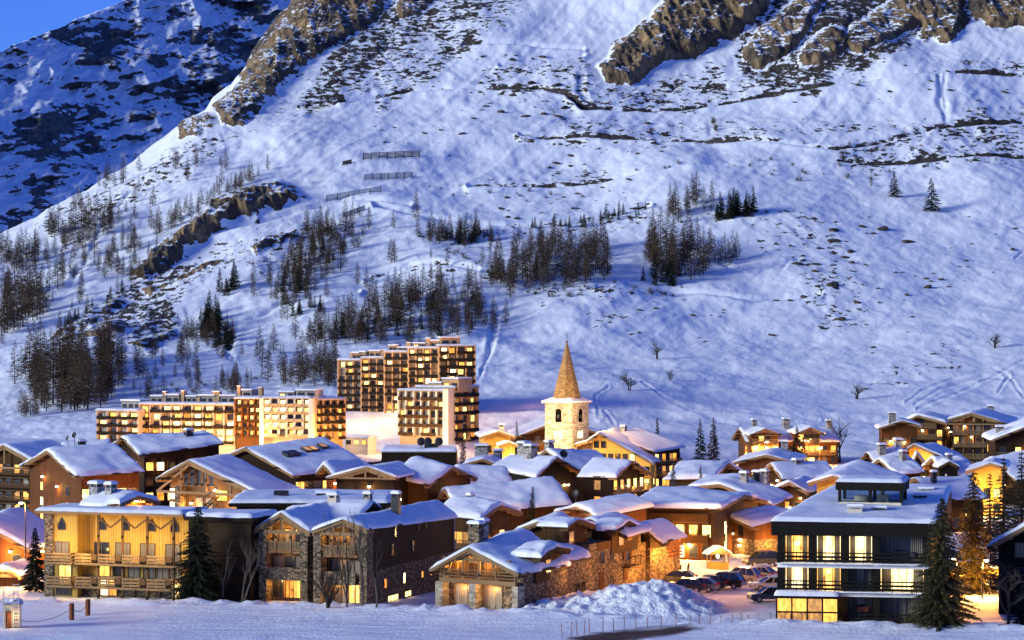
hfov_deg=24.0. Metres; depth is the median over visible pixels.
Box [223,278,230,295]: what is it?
spruce tree
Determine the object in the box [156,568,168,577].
window
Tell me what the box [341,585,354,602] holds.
window
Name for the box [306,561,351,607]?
bare tree
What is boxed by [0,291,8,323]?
larch tree
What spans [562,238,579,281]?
larch tree
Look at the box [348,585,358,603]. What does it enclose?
window
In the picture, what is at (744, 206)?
spruce tree
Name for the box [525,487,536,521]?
spruce tree
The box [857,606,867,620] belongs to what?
notice board
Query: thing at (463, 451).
spruce tree
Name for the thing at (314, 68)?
hill
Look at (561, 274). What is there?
larch tree
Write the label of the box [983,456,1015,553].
spruce tree
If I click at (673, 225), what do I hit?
larch tree
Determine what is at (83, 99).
mountain
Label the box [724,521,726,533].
window
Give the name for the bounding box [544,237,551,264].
larch tree
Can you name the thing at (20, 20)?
sky
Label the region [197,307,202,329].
spruce tree
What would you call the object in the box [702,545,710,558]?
window
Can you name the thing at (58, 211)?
larch tree
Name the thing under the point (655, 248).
larch tree
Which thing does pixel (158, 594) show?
window
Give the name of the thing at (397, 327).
spruce tree
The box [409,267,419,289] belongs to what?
larch tree
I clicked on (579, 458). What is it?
chalet
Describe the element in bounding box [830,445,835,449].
window
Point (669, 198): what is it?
larch tree
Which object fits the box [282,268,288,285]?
spruce tree
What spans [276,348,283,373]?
larch tree
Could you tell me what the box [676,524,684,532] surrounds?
window
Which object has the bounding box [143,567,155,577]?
window
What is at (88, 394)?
larch tree
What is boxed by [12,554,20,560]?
window
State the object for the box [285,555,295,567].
window
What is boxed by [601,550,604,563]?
window
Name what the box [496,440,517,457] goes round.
chalet
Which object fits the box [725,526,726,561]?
flag pole
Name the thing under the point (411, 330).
larch tree
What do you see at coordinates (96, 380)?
larch tree
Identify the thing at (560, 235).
larch tree
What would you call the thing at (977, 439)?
window
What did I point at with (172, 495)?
window
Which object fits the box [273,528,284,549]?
window
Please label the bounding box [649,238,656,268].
larch tree
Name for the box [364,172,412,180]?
avalanche barrier
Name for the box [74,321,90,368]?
larch tree
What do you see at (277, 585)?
window
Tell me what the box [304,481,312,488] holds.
window
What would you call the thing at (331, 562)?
window
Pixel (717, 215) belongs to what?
spruce tree
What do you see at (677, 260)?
larch tree
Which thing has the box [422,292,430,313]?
spruce tree
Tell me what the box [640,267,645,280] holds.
spruce tree
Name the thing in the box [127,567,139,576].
window
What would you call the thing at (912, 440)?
window
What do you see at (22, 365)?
larch tree
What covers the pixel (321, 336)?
larch tree
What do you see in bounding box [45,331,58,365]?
larch tree
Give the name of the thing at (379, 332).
larch tree
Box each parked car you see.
[665,569,697,581]
[675,577,705,591]
[694,577,719,592]
[701,574,728,589]
[716,571,746,588]
[731,566,762,582]
[741,550,776,565]
[746,586,776,602]
[748,576,776,589]
[752,565,776,577]
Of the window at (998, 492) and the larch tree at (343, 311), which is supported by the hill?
the larch tree at (343, 311)
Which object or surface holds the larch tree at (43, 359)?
on the hill
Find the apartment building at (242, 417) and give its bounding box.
[95,385,346,453]
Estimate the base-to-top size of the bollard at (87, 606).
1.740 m
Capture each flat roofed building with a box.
[34,480,277,601]
[228,488,391,511]
[380,437,458,465]
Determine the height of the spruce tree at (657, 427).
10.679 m
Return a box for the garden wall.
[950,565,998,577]
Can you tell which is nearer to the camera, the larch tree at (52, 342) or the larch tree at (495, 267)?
the larch tree at (52, 342)
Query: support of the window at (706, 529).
in the chalet at (700, 518)
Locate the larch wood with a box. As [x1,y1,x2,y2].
[0,143,742,417]
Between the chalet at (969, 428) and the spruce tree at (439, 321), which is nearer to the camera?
the chalet at (969, 428)
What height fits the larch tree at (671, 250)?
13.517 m
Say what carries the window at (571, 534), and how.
in the stone house
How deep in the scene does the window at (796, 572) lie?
220.08 m
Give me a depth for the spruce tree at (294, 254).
772.43 m
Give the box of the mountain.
[0,0,290,232]
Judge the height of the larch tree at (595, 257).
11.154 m
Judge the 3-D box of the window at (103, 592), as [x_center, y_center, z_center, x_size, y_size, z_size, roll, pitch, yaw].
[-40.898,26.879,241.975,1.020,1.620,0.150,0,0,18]
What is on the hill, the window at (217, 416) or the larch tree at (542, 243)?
the larch tree at (542, 243)
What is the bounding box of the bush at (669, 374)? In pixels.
[666,369,673,379]
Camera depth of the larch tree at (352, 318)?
692.31 m
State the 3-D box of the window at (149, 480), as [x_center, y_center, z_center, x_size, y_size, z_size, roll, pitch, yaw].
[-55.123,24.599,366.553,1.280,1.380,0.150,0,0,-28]
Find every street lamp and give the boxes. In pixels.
[18,500,25,558]
[981,558,988,598]
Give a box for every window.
[5,478,11,485]
[5,491,11,498]
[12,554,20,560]
[23,479,28,486]
[23,492,28,499]
[40,481,43,490]
[40,496,43,505]
[54,541,68,559]
[55,579,71,595]
[57,517,65,529]
[58,564,71,582]
[66,486,68,495]
[82,489,88,497]
[94,542,108,560]
[100,518,106,529]
[100,566,109,575]
[100,580,108,595]
[108,580,116,595]
[112,566,124,576]
[115,542,129,560]
[124,518,129,530]
[124,580,137,596]
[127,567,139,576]
[128,487,138,490]
[133,581,149,597]
[140,543,154,562]
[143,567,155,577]
[146,462,153,470]
[146,477,153,485]
[149,519,155,531]
[153,413,159,419]
[155,582,171,598]
[156,462,164,470]
[156,479,164,485]
[156,492,164,500]
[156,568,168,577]
[165,544,180,563]
[167,461,174,469]
[169,568,181,578]
[170,488,174,498]
[170,520,178,531]
[183,473,188,485]
[189,470,194,485]
[195,497,202,505]
[196,469,201,485]
[202,472,207,486]
[205,497,212,508]
[209,475,214,486]
[215,414,221,419]
[215,490,227,501]
[217,429,222,435]
[226,429,232,435]
[227,414,232,419]
[272,580,285,597]
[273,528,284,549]
[273,555,284,566]
[280,423,284,428]
[280,430,284,435]
[283,529,295,549]
[283,580,296,598]
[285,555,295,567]
[293,581,299,598]
[294,529,299,549]
[294,556,299,567]
[295,481,303,487]
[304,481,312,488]
[313,480,322,488]
[327,585,340,602]
[328,535,339,553]
[328,559,339,571]
[334,585,347,602]
[335,535,347,553]
[335,559,346,571]
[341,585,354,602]
[342,536,354,553]
[342,559,353,571]
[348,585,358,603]
[349,536,358,554]
[349,560,358,579]
[384,578,386,588]
[387,396,391,401]
[387,403,391,408]
[387,593,398,601]
[391,543,394,556]
[394,527,397,537]
[400,401,404,407]
[403,572,405,583]
[404,589,411,597]
[412,540,415,551]
[438,411,442,417]
[438,429,442,435]
[449,348,454,352]
[454,583,468,605]
[455,531,462,543]
[458,369,463,374]
[462,532,467,543]
[482,585,502,608]
[487,445,491,452]
[535,436,540,442]
[545,558,551,573]
[568,530,574,543]
[576,582,579,591]
[582,581,585,590]
[594,441,598,447]
[594,480,600,489]
[601,441,605,447]
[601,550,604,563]
[610,575,613,583]
[613,480,616,489]
[615,454,620,458]
[618,536,624,545]
[620,479,623,488]
[622,454,627,458]
[625,551,629,560]
[627,478,630,488]
[630,454,634,460]
[633,478,636,487]
[658,478,662,485]
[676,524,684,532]
[680,545,684,557]
[689,524,697,533]
[689,545,697,557]
[702,525,710,537]
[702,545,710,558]
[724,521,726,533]
[738,524,743,535]
[785,536,808,558]
[785,561,808,587]
[809,446,814,452]
[815,446,819,452]
[816,536,840,559]
[816,568,840,587]
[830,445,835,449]
[830,456,835,462]
[848,536,872,559]
[848,562,872,588]
[848,597,872,620]
[880,537,924,560]
[880,569,924,588]
[880,597,924,621]
[883,438,888,444]
[910,438,915,444]
[919,430,924,436]
[928,430,933,436]
[937,430,941,436]
[952,518,959,527]
[968,425,972,431]
[968,437,972,443]
[968,449,972,455]
[975,425,980,429]
[975,437,980,441]
[975,449,980,453]
[984,425,988,431]
[993,488,1000,497]
[993,503,1000,510]
[1000,447,1005,453]
[1014,542,1023,557]
[1015,567,1023,581]
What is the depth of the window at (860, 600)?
219.22 m
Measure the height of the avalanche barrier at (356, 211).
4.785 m
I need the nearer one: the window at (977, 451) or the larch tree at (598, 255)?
the window at (977, 451)
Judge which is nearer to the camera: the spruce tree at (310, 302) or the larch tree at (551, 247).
the spruce tree at (310, 302)
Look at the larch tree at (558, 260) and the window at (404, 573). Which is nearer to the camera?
the window at (404, 573)
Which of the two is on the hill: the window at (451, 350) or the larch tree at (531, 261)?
the larch tree at (531, 261)
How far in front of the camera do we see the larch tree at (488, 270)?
737.25 m
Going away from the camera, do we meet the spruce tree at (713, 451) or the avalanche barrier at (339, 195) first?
the spruce tree at (713, 451)
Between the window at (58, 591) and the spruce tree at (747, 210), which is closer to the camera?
the window at (58, 591)
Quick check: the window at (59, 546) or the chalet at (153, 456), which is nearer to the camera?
the window at (59, 546)
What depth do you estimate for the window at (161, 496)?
367.40 m
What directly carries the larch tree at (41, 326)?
on the hill
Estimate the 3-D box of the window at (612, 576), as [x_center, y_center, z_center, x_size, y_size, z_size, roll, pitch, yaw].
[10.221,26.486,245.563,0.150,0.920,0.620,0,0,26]
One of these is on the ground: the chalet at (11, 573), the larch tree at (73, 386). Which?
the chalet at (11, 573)
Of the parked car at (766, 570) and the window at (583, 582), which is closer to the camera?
the window at (583, 582)
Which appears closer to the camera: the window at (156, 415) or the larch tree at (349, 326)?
the window at (156, 415)
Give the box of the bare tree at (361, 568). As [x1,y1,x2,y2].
[343,507,366,605]
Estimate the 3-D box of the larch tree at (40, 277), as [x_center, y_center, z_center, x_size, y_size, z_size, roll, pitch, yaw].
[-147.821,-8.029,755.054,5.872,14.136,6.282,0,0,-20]
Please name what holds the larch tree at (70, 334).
on the hill
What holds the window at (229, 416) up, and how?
in the apartment building at (242, 417)
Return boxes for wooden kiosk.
[703,545,731,569]
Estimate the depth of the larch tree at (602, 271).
744.67 m
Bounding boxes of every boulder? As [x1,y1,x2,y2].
[826,282,838,286]
[827,239,840,242]
[829,228,839,231]
[833,317,845,320]
[877,226,888,230]
[901,240,914,242]
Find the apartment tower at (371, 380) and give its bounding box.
[336,336,475,412]
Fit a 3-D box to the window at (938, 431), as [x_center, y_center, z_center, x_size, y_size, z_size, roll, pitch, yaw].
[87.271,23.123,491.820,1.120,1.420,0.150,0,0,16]
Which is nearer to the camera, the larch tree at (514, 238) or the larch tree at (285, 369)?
the larch tree at (285, 369)
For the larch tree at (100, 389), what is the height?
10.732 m
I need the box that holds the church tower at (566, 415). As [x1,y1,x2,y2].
[541,341,591,448]
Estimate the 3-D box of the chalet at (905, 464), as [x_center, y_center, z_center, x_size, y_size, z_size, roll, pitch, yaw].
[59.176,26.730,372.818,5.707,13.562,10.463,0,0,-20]
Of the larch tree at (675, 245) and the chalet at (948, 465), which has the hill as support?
the larch tree at (675, 245)
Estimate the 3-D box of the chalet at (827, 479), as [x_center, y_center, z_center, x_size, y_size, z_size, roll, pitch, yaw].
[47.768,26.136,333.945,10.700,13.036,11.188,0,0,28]
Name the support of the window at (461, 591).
in the stone house
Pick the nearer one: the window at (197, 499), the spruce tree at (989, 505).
the window at (197, 499)
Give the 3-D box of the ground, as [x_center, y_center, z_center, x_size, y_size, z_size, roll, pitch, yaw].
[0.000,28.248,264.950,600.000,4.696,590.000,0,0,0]
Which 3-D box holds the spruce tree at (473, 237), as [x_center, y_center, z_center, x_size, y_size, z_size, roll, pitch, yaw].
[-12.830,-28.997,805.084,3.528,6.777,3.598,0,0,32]
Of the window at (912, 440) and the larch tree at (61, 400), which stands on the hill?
the larch tree at (61, 400)
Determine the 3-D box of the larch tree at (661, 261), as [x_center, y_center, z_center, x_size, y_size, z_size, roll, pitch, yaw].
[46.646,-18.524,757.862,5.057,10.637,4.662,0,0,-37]
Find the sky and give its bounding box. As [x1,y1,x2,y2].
[0,0,122,51]
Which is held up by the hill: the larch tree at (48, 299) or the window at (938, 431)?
the larch tree at (48, 299)
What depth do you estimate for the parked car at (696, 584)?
245.69 m
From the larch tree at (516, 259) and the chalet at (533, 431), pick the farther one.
the larch tree at (516, 259)
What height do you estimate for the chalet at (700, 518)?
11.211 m
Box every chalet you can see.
[0,439,62,510]
[0,507,43,568]
[0,559,34,586]
[19,432,144,518]
[61,438,110,445]
[113,428,223,505]
[155,454,299,508]
[228,436,369,488]
[315,458,365,488]
[325,456,478,504]
[437,476,571,530]
[444,492,522,551]
[455,464,511,483]
[463,443,503,465]
[475,423,514,453]
[491,440,580,505]
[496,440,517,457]
[507,417,599,452]
[538,440,603,501]
[554,490,653,521]
[574,425,685,485]
[577,457,653,500]
[587,427,659,489]
[640,486,788,560]
[663,459,741,486]
[688,469,792,507]
[731,417,840,463]
[733,439,806,477]
[764,458,832,485]
[774,475,816,507]
[806,459,905,492]
[860,437,908,461]
[871,449,925,480]
[875,411,921,454]
[905,411,952,448]
[905,442,961,460]
[909,470,988,531]
[912,450,929,476]
[921,453,971,477]
[947,404,1017,463]
[965,458,1010,516]
[981,418,1023,457]
[983,450,1023,505]
[986,522,1023,614]
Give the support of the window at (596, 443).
in the chalet at (615, 443)
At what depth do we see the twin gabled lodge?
236.96 m
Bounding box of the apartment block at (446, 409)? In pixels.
[397,377,479,443]
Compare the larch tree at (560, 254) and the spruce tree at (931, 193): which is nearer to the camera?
the larch tree at (560, 254)
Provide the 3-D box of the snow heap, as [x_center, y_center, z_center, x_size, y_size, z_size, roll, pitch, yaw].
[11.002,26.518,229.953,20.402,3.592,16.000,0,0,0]
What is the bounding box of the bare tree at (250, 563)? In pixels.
[238,536,268,601]
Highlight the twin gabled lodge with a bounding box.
[254,490,457,603]
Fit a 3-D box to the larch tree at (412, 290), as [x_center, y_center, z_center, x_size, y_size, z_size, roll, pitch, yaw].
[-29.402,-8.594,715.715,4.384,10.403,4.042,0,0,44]
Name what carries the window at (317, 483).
in the chalet at (297, 462)
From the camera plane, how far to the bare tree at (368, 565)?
225.07 m
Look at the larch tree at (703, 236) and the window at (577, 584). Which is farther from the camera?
the larch tree at (703, 236)
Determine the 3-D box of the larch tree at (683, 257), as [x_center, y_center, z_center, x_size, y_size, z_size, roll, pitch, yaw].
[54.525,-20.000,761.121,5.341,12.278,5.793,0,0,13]
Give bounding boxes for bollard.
[6,611,10,628]
[69,603,73,619]
[85,599,89,615]
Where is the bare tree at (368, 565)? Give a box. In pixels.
[359,528,385,607]
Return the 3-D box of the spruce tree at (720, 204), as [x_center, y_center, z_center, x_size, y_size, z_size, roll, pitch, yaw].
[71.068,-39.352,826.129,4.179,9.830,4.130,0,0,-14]
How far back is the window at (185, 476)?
302.51 m
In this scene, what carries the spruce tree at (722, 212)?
on the hill
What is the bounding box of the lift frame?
[0,584,23,627]
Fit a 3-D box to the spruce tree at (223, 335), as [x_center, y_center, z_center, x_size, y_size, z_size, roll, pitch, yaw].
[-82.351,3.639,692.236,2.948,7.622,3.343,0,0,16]
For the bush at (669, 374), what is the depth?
617.30 m
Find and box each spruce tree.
[21,528,43,592]
[107,285,113,299]
[161,507,230,600]
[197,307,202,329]
[199,301,208,327]
[200,308,212,337]
[205,289,212,314]
[211,295,222,318]
[211,332,218,347]
[214,323,222,344]
[215,266,224,292]
[215,300,222,329]
[220,320,228,343]
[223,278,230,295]
[223,328,228,346]
[224,328,234,349]
[228,263,237,290]
[229,260,241,286]
[279,274,285,291]
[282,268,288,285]
[291,253,296,271]
[295,273,302,292]
[297,299,302,314]
[302,249,307,268]
[307,290,312,307]
[318,237,325,255]
[329,317,339,338]
[338,314,342,334]
[340,238,344,253]
[340,316,347,338]
[362,299,366,315]
[372,298,380,321]
[393,318,400,335]
[406,295,411,311]
[416,305,424,329]
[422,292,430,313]
[435,314,444,335]
[459,431,465,463]
[467,286,475,305]
[468,223,478,241]
[515,422,518,453]
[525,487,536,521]
[603,204,609,218]
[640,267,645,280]
[649,252,659,277]
[650,269,658,285]
[655,417,659,434]
[659,259,667,282]
[665,258,676,284]
[667,259,676,286]
[670,462,675,486]
[677,261,681,275]
[691,419,708,459]
[705,417,719,459]
[714,191,724,217]
[715,202,720,221]
[719,197,727,218]
[722,191,733,219]
[728,197,734,218]
[729,187,740,215]
[733,190,742,215]
[742,196,747,215]
[744,193,753,216]
[750,187,758,212]
[791,426,801,452]
[800,437,807,460]
[886,173,901,196]
[901,498,981,631]
[922,179,941,210]
[951,471,998,595]
[980,474,1000,543]
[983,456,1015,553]
[1000,450,1023,530]
[1003,573,1023,624]
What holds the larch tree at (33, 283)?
on the hill
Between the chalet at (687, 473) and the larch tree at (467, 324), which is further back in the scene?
the larch tree at (467, 324)
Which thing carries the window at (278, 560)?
in the twin gabled lodge
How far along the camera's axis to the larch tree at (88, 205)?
850.47 m
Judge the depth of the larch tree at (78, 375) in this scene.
597.42 m
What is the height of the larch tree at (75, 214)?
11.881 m
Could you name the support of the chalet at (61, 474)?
on the ground
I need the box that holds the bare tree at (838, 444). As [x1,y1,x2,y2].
[826,416,852,462]
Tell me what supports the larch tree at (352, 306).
on the hill
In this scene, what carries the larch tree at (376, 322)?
on the hill
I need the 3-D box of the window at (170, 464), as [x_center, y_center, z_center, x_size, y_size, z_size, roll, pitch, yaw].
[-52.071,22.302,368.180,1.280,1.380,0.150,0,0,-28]
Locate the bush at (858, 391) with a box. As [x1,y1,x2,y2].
[849,383,865,398]
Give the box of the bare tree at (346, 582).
[322,513,365,606]
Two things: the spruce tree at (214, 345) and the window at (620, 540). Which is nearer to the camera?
the window at (620, 540)
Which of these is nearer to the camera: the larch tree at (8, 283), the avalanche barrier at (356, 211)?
the larch tree at (8, 283)
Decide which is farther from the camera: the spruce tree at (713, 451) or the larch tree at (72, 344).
the larch tree at (72, 344)
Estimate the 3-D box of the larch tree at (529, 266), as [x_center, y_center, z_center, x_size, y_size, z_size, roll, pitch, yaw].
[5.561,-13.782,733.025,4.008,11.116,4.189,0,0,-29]
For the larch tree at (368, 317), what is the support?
on the hill
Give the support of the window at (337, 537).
in the twin gabled lodge
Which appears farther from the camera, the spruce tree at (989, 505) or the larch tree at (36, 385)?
the larch tree at (36, 385)
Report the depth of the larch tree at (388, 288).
725.26 m
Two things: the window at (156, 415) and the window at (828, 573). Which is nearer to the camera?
the window at (828, 573)
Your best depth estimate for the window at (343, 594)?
233.08 m
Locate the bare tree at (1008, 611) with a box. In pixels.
[972,561,1023,624]
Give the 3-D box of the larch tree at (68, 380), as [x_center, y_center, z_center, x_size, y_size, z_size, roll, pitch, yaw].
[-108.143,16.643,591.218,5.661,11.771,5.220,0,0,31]
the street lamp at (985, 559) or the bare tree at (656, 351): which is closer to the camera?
the street lamp at (985, 559)
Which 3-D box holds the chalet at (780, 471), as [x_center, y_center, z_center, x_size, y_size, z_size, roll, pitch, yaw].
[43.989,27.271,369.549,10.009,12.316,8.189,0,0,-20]
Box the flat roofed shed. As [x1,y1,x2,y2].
[345,434,377,454]
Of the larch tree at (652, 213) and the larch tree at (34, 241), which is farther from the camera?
the larch tree at (34, 241)
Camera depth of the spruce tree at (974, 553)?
245.31 m
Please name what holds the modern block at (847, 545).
on the ground
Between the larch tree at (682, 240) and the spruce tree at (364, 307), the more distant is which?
the larch tree at (682, 240)
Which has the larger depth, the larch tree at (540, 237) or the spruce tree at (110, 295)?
the larch tree at (540, 237)
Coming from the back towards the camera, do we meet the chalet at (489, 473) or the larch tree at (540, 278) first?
the larch tree at (540, 278)
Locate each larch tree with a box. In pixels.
[0,265,8,292]
[0,271,14,305]
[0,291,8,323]
[0,291,15,331]
[0,292,13,330]
[0,299,9,334]
[2,269,11,302]
[3,228,14,260]
[3,268,12,296]
[5,339,21,383]
[6,254,20,292]
[8,286,22,330]
[12,276,20,304]
[12,276,30,313]
[14,259,25,291]
[14,283,31,326]
[15,277,27,323]
[16,277,29,315]
[16,347,25,378]
[18,240,27,268]
[19,326,34,374]
[20,228,29,255]
[20,347,28,376]
[22,256,32,289]
[23,319,43,369]
[24,266,33,290]
[24,284,31,317]
[24,343,41,394]
[25,283,33,309]
[25,351,39,394]
[27,290,38,319]
[28,319,49,369]
[28,365,39,401]
[30,229,40,256]
[30,262,43,299]
[30,288,43,319]
[32,234,39,261]
[32,258,39,292]
[32,342,51,384]
[32,358,51,405]
[34,272,46,313]
[34,348,48,396]
[36,279,44,309]
[36,328,51,373]
[37,344,65,404]
[38,284,48,315]
[38,371,52,407]
[40,381,53,410]
[42,279,51,308]
[44,263,52,290]
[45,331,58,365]
[46,337,58,377]
[51,259,64,288]
[51,339,70,384]
[52,311,63,347]
[53,203,64,231]
[54,345,70,396]
[54,350,65,390]
[55,317,67,370]
[55,371,67,412]
[55,374,67,409]
[56,245,66,272]
[58,320,80,377]
[59,311,74,368]
[59,324,81,367]
[63,344,73,387]
[63,355,86,409]
[63,364,78,408]
[65,327,77,370]
[66,355,87,405]
[69,367,77,404]
[71,200,79,230]
[71,335,87,377]
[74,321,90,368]
[76,197,85,223]
[76,355,99,408]
[76,368,91,407]
[77,347,91,383]
[78,350,94,405]
[80,338,94,376]
[82,192,96,224]
[87,359,94,401]
[89,323,110,374]
[89,341,117,397]
[90,325,101,373]
[91,210,99,238]
[91,364,102,396]
[92,368,107,407]
[94,311,113,357]
[98,343,117,396]
[100,330,117,361]
[101,356,114,395]
[101,373,109,401]
[102,323,116,354]
[103,348,116,386]
[104,302,117,345]
[108,341,117,371]
[108,361,116,396]
[109,324,123,365]
[113,344,124,380]
[113,357,123,386]
[115,327,130,364]
[116,345,130,384]
[118,151,127,182]
[134,348,146,377]
[138,348,148,374]
[143,365,151,391]
[158,373,169,393]
[261,351,274,381]
[267,323,279,352]
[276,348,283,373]
[280,352,290,383]
[293,351,304,386]
[295,329,311,364]
[297,252,305,275]
[303,348,310,377]
[308,356,320,386]
[310,339,318,371]
[311,307,320,343]
[311,309,324,341]
[311,341,319,373]
[311,344,325,378]
[316,312,326,341]
[320,340,329,370]
[322,349,334,382]
[328,348,337,385]
[330,340,341,369]
[332,296,341,324]
[334,238,349,270]
[339,295,349,323]
[340,203,350,227]
[342,310,354,340]
[344,296,352,318]
[346,291,357,322]
[347,300,355,328]
[354,310,362,337]
[358,306,366,338]
[362,284,375,313]
[363,305,373,329]
[364,275,378,307]
[369,299,378,324]
[372,306,379,336]
[372,311,387,343]
[379,281,389,308]
[383,272,393,302]
[391,280,403,307]
[392,294,399,322]
[393,299,407,328]
[404,314,414,341]
[406,274,417,306]
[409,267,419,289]
[411,188,421,217]
[419,264,429,296]
[425,292,433,318]
[432,289,440,312]
[434,290,446,318]
[435,276,442,303]
[439,271,445,301]
[441,283,449,313]
[445,296,454,322]
[454,297,463,328]
[463,265,471,296]
[463,295,472,319]
[463,307,472,335]
[469,294,480,326]
[471,271,478,304]
[471,285,483,311]
[476,277,487,309]
[484,250,496,282]
[489,247,500,281]
[491,242,500,276]
[497,242,505,282]
[497,254,506,283]
[503,259,514,287]
[506,248,518,284]
[508,256,519,280]
[510,225,518,250]
[510,238,523,268]
[511,246,521,274]
[516,239,528,277]
[519,245,534,281]
[524,256,534,290]
[525,228,535,253]
[526,248,534,278]
[527,223,535,249]
[530,255,540,283]
[533,250,542,277]
[535,224,545,250]
[536,257,548,290]
[538,229,544,255]
[538,236,549,266]
[541,251,555,284]
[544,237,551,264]
[547,234,556,260]
[548,217,557,251]
[549,214,559,244]
[550,248,559,278]
[554,245,560,271]
[555,239,569,270]
[556,225,563,252]
[559,250,570,279]
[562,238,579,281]
[563,223,573,250]
[568,230,578,257]
[568,255,579,283]
[576,222,586,253]
[577,239,587,279]
[580,246,589,278]
[580,253,590,282]
[584,230,594,271]
[585,217,598,245]
[586,249,594,280]
[589,232,597,253]
[590,241,601,272]
[593,226,609,265]
[594,243,602,272]
[596,242,611,279]
[598,214,608,242]
[602,234,613,272]
[642,223,653,257]
[642,230,656,262]
[646,217,661,249]
[646,227,658,258]
[647,223,657,255]
[648,209,658,238]
[649,231,663,261]
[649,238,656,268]
[651,236,659,264]
[655,241,660,267]
[655,246,665,275]
[656,228,675,272]
[657,209,664,243]
[662,211,672,242]
[663,237,670,262]
[665,188,672,212]
[667,216,679,243]
[667,233,674,265]
[669,182,680,213]
[669,220,681,258]
[672,235,679,259]
[672,243,682,270]
[673,252,680,282]
[675,223,691,257]
[678,213,693,262]
[678,225,690,262]
[678,239,690,273]
[683,216,696,262]
[684,251,696,279]
[685,172,698,204]
[686,225,696,252]
[690,171,703,202]
[690,246,698,274]
[693,216,702,252]
[693,241,706,275]
[698,239,708,274]
[700,226,706,252]
[704,233,715,265]
[706,178,716,210]
[720,232,731,261]
[729,230,736,260]
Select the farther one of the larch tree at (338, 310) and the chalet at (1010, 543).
the larch tree at (338, 310)
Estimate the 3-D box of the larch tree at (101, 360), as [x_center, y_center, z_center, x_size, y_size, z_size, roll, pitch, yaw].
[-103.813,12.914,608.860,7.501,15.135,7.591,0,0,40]
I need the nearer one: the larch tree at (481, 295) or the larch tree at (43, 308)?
the larch tree at (481, 295)
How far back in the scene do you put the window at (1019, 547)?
224.48 m
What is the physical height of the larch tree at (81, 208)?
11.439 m
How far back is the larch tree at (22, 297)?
731.41 m
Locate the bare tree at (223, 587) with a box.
[216,540,234,599]
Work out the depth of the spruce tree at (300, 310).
716.90 m
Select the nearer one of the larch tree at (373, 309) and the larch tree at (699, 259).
the larch tree at (373, 309)
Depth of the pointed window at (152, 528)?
240.59 m
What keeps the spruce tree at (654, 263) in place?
on the hill
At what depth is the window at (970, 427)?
471.06 m
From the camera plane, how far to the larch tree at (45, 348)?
634.10 m
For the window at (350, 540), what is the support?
in the twin gabled lodge
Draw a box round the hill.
[0,0,1023,462]
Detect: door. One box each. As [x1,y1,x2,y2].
[599,572,604,589]
[623,563,627,579]
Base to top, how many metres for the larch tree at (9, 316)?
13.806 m
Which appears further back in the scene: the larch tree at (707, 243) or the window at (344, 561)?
the larch tree at (707, 243)
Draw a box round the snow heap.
[520,579,728,616]
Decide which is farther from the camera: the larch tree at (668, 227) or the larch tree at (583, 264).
the larch tree at (668, 227)
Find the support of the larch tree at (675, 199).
on the hill
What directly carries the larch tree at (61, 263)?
on the hill
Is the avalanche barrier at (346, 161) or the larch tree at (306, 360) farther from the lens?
the avalanche barrier at (346, 161)
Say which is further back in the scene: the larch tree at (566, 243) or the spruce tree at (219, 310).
the larch tree at (566, 243)
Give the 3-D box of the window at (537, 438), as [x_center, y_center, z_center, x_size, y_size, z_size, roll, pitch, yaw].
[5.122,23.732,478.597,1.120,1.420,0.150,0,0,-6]
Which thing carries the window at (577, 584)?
in the stone house
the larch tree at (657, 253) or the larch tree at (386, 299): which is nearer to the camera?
the larch tree at (386, 299)
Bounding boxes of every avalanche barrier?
[326,186,380,200]
[342,159,351,165]
[343,205,364,216]
[363,150,419,158]
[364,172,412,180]
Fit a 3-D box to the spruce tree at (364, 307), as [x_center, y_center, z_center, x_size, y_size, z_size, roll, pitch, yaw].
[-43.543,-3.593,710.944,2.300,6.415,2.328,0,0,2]
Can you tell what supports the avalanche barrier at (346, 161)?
on the hill
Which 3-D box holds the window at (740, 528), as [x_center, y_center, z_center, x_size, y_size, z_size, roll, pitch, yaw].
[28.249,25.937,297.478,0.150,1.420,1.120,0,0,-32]
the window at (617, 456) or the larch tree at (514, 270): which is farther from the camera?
the larch tree at (514, 270)
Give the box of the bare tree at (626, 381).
[619,371,636,390]
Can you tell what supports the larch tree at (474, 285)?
on the hill
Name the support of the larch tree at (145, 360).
on the hill
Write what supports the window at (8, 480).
in the chalet at (14, 483)
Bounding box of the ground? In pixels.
[0,437,1023,639]
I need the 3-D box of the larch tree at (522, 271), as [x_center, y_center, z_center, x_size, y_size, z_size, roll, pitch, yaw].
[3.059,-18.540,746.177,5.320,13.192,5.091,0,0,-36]
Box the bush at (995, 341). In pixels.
[985,334,1002,347]
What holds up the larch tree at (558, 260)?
on the hill
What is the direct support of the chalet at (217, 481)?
on the ground
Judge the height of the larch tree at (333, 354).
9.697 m
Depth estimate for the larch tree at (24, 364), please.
639.64 m
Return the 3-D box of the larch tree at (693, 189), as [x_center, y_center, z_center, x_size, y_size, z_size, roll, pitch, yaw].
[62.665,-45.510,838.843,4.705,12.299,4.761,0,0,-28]
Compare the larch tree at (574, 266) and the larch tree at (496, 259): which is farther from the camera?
the larch tree at (496, 259)
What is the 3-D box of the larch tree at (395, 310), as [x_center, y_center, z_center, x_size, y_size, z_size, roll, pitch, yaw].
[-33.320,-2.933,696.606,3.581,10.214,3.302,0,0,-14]
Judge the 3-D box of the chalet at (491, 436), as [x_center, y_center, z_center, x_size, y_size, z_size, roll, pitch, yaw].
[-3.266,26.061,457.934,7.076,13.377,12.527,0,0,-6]
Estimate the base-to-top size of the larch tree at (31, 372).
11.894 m
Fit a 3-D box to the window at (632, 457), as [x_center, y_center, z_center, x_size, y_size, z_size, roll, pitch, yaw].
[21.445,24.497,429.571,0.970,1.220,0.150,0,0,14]
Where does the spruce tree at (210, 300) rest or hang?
on the hill
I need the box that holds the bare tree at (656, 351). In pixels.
[650,338,662,358]
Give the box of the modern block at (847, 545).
[771,475,951,623]

